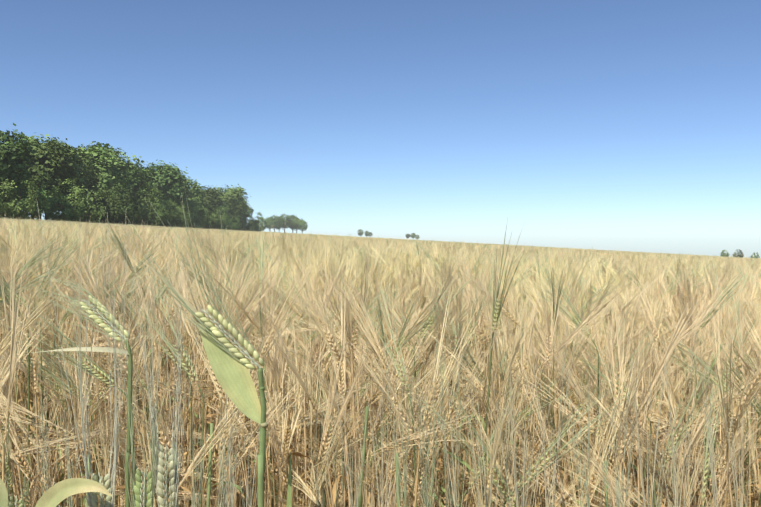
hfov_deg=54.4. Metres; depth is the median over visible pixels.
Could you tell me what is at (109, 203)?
bush
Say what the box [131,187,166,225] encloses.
bush
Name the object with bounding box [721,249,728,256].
tree
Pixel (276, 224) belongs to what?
tree
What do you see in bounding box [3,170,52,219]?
bush
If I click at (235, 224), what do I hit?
bush
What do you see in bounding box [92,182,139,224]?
bush
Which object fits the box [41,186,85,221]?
bush
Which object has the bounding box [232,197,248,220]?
tree
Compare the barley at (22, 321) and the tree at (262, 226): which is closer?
the barley at (22, 321)
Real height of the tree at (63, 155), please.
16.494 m
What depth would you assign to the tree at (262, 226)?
296.29 m
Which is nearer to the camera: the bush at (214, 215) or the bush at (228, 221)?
the bush at (214, 215)
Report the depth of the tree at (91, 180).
145.51 m
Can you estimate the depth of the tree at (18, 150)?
117.77 m
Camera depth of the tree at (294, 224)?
467.83 m
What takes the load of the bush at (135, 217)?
on the ground
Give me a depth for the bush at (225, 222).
230.44 m
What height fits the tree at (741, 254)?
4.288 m
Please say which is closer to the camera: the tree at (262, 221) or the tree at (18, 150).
the tree at (18, 150)
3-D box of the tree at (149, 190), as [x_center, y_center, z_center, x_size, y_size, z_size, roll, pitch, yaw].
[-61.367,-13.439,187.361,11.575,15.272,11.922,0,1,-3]
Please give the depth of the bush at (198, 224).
209.93 m
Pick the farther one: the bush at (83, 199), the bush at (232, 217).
the bush at (232, 217)
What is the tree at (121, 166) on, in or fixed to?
on the ground
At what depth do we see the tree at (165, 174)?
195.70 m
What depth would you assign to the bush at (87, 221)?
138.41 m
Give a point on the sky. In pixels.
(630, 125)
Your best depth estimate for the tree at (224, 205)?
256.94 m
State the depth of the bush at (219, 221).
227.47 m
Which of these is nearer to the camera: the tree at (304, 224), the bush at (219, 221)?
the bush at (219, 221)
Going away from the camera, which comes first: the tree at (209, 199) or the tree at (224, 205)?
the tree at (209, 199)
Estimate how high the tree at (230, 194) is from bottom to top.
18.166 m
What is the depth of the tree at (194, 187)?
222.95 m
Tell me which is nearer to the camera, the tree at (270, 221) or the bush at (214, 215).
the bush at (214, 215)
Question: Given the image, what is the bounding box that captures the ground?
[1,239,755,506]
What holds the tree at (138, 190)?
on the ground
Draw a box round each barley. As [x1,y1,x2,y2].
[0,186,754,506]
[0,209,760,506]
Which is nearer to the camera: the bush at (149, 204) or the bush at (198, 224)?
the bush at (149, 204)
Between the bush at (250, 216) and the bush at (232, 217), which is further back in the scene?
the bush at (250, 216)
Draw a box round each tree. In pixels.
[0,123,34,189]
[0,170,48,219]
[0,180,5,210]
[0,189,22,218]
[2,136,79,220]
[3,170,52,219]
[23,132,86,220]
[35,144,101,206]
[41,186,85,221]
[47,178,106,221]
[71,145,127,202]
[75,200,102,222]
[78,141,136,201]
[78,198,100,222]
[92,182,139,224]
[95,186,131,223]
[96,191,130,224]
[108,148,154,203]
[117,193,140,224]
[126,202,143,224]
[129,172,161,224]
[130,174,148,201]
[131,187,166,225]
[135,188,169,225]
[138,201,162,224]
[144,159,190,208]
[151,180,186,210]
[157,175,192,208]
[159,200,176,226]
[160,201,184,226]
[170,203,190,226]
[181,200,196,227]
[184,177,205,213]
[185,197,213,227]
[192,185,222,214]
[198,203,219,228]
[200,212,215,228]
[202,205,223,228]
[204,188,229,211]
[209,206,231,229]
[212,184,250,217]
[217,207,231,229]
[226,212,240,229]
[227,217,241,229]
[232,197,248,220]
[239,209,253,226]
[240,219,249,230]
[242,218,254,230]
[245,203,253,220]
[248,220,260,230]
[251,217,264,231]
[253,212,268,231]
[267,215,276,231]
[273,216,283,230]
[278,213,292,232]
[287,214,297,232]
[291,216,302,232]
[298,220,307,233]
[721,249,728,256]
[733,249,743,257]
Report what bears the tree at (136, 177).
on the ground
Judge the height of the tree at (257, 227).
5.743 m
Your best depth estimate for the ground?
3.26 m
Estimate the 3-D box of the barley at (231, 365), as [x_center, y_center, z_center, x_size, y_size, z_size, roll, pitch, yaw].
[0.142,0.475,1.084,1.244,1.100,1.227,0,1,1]
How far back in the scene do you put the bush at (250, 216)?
288.46 m
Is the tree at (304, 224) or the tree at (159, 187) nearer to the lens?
the tree at (159, 187)
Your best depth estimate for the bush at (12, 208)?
115.70 m
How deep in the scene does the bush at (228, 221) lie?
243.37 m
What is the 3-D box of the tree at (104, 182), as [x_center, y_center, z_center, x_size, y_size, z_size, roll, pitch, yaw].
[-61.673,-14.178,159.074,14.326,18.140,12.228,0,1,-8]
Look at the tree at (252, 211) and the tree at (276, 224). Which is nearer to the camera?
the tree at (252, 211)
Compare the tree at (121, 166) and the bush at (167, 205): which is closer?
the tree at (121, 166)
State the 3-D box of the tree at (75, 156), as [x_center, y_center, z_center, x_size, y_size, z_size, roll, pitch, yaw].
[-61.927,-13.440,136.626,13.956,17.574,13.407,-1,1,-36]
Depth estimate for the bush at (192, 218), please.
200.07 m
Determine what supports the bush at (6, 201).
on the ground
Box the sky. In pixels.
[0,0,760,257]
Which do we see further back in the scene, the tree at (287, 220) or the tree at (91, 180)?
the tree at (287, 220)
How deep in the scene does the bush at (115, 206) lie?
150.03 m
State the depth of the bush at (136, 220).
164.39 m
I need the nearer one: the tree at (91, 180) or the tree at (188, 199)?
the tree at (91, 180)
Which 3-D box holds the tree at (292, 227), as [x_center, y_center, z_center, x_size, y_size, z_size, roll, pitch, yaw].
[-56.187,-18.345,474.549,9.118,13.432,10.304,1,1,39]
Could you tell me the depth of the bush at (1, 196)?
114.68 m
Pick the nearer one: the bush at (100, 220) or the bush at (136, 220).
the bush at (100, 220)

